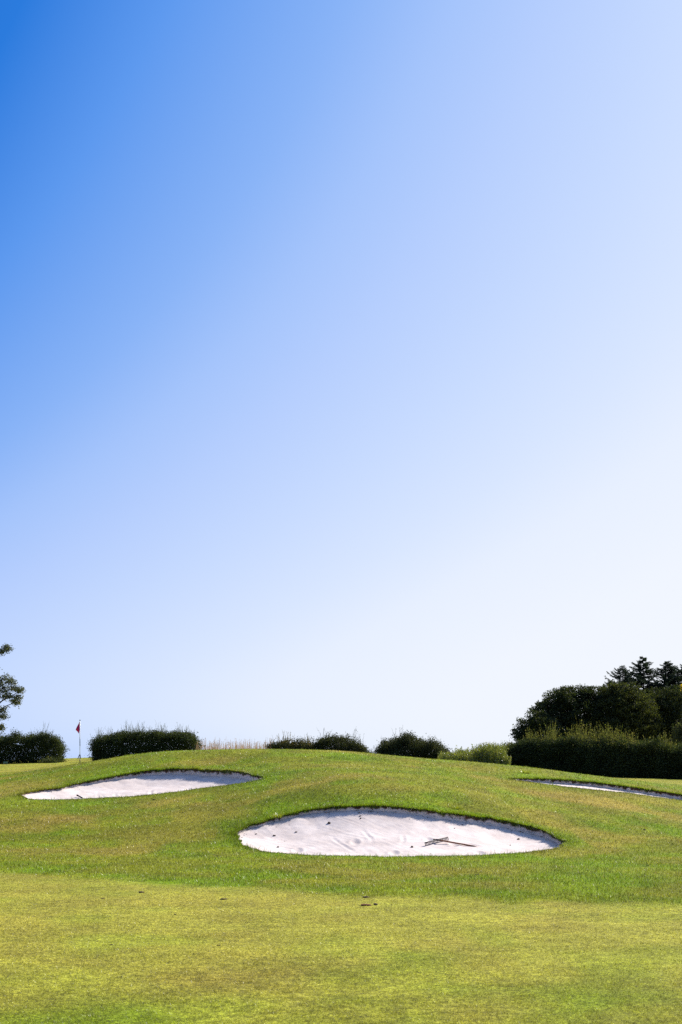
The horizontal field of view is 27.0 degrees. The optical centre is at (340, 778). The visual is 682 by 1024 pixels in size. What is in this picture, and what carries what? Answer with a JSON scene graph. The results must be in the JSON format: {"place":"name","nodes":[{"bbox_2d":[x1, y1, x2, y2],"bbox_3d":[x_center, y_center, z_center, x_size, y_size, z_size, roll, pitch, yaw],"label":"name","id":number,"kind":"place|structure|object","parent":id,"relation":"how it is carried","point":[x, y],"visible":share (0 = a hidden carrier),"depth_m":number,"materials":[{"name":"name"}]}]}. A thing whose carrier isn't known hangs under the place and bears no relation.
{"place":"outdoors","nodes":[
{"label":"outdoors","id":0,"kind":"place"},
{"bbox_2d":[196,738,272,749],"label":"tall grass","id":1,"kind":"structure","parent":0,"point":[239,746],"depth_m":76.92,"materials":[{"name":"green plant"}]},
{"bbox_2d":[0,748,681,1023],"bbox_3d":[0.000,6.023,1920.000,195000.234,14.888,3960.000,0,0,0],"label":"ground","id":2,"kind":"structure","parent":0,"point":[91,933],"depth_m":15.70,"materials":[{"name":"green plant"}]},
{"bbox_2d":[0,643,25,731],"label":"broadleaf tree","id":3,"kind":"object","parent":2,"relation":"on","point":[14,700],"visible":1,"depth_m":63.96,"materials":[{"name":"green plant"}]},
{"bbox_2d":[0,724,69,763],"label":"hedge","id":4,"kind":"object","parent":2,"relation":"on","point":[17,744],"visible":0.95,"depth_m":78.31,"materials":[{"name":"green plant"}]},
{"bbox_2d":[38,754,61,762],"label":"bush","id":5,"kind":"object","parent":2,"relation":"on","point":[48,760],"visible":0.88,"depth_m":76.78,"materials":[{"name":"green plant"}]},
{"bbox_2d":[76,720,80,762],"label":"golf flag","id":6,"kind":"object","parent":2,"relation":"on","point":[78,728],"visible":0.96,"depth_m":70.00,"materials":[{"name":"red fabric"}]},
{"bbox_2d":[22,769,261,799],"bbox_3d":[-5.529,0.224,40.633,7.120,1.005,5.000,0,0,0],"label":"sand bunker","id":7,"kind":"object","parent":2,"relation":"on","point":[152,782],"visible":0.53,"depth_m":41.75,"materials":[{"name":"sand"}]},
{"bbox_2d":[86,722,205,760],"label":"hedge","id":8,"kind":"object","parent":2,"relation":"on","point":[123,742],"visible":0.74,"depth_m":75.23,"materials":[{"name":"green plant"}]},
{"bbox_2d":[271,811,286,818],"bbox_3d":[-1.373,0.815,31.678,0.462,0.187,0.358,0,0,0],"label":"grass tuft","id":9,"kind":"object","parent":2,"relation":"on","point":[278,816],"visible":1,"depth_m":31.68,"materials":[{"name":"green plant"}]},
{"bbox_2d":[263,731,316,749],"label":"bush","id":10,"kind":"object","parent":2,"relation":"on","point":[300,743],"visible":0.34,"depth_m":74.48,"materials":[{"name":"green plant"}]},
{"bbox_2d":[309,729,370,752],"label":"bush","id":11,"kind":"object","parent":2,"relation":"on","point":[336,742],"visible":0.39,"depth_m":74.44,"materials":[{"name":"green plant"}]},
{"bbox_2d":[238,806,562,856],"bbox_3d":[1.278,1.146,29.684,7.364,1.041,5.600,0,0,0],"label":"sand bunker","id":12,"kind":"object","parent":2,"relation":"on","point":[380,831],"visible":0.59,"depth_m":31.11,"materials":[{"name":"sand"}]},
{"bbox_2d":[425,837,476,846],"bbox_3d":[2.301,1.377,30.490,1.193,0.231,0.564,0,0,-12],"label":"rake","id":13,"kind":"object","parent":12,"relation":"on","point":[437,840],"visible":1,"depth_m":30.38,"materials":[{"name":"metal"}]},
{"bbox_2d":[371,729,452,758],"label":"bush","id":14,"kind":"object","parent":2,"relation":"on","point":[408,744],"visible":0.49,"depth_m":71.18,"materials":[{"name":"green plant"}]},
{"bbox_2d":[438,742,511,764],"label":"weeds","id":15,"kind":"object","parent":2,"relation":"on","point":[489,753],"visible":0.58,"depth_m":69.17,"materials":[{"name":"green plant"}]},
{"bbox_2d":[508,708,571,765],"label":"broadleaf tree","id":16,"kind":"object","parent":2,"relation":"on","point":[537,721],"visible":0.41,"depth_m":93.64,"materials":[{"name":"green plant"}]},
{"bbox_2d":[528,679,621,737],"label":"broadleaf tree","id":17,"kind":"object","parent":2,"relation":"on","point":[566,705],"visible":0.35,"depth_m":95.37,"materials":[{"name":"green plant"}]},
{"bbox_2d":[501,717,681,779],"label":"hedge","id":18,"kind":"object","parent":2,"relation":"on","point":[607,756],"visible":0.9,"depth_m":68.31,"materials":[{"name":"green plant"}]},
{"bbox_2d":[513,779,681,799],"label":"sand bunker","id":19,"kind":"object","parent":2,"relation":"on","point":[587,785],"visible":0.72,"depth_m":42.85,"materials":[{"name":"sand"}]},
{"bbox_2d":[604,665,641,735],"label":"conifer tree","id":20,"kind":"object","parent":2,"relation":"on","point":[618,676],"visible":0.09,"depth_m":100.82,"materials":[{"name":"green plant"}]},
{"bbox_2d":[585,681,665,763],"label":"broadleaf tree","id":21,"kind":"object","parent":2,"relation":"on","point":[631,718],"visible":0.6,"depth_m":94.33,"materials":[{"name":"green plant"}]},
{"bbox_2d":[620,656,675,694],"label":"conifer tree","id":22,"kind":"object","parent":2,"relation":"on","point":[644,669],"visible":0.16,"depth_m":102.65,"materials":[{"name":"green plant"}]},
{"bbox_2d":[636,684,681,743],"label":"broadleaf tree","id":23,"kind":"object","parent":2,"relation":"on","point":[668,701],"visible":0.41,"depth_m":96.24,"materials":[{"name":"green plant"}]},
{"bbox_2d":[638,661,681,694],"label":"conifer tree","id":24,"kind":"object","parent":2,"relation":"on","point":[668,670],"visible":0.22,"depth_m":101.61,"materials":[{"name":"green plant"}]},
{"bbox_2d":[649,665,681,690],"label":"conifer tree","id":25,"kind":"object","parent":2,"relation":"on","point":[675,674],"visible":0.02,"depth_m":102.65,"materials":[{"name":"green plant"}]},
{"bbox_2d":[668,722,681,746],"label":"bush","id":26,"kind":"object","parent":2,"relation":"on","point":[678,734],"visible":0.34,"depth_m":72.76,"materials":[{"name":"green plant"}]},
{"bbox_2d":[0,0,681,757],"label":"sky","id":27,"kind":"structure","parent":0,"point":[340,341],"materials":[{"name":"blue"}]}
]}

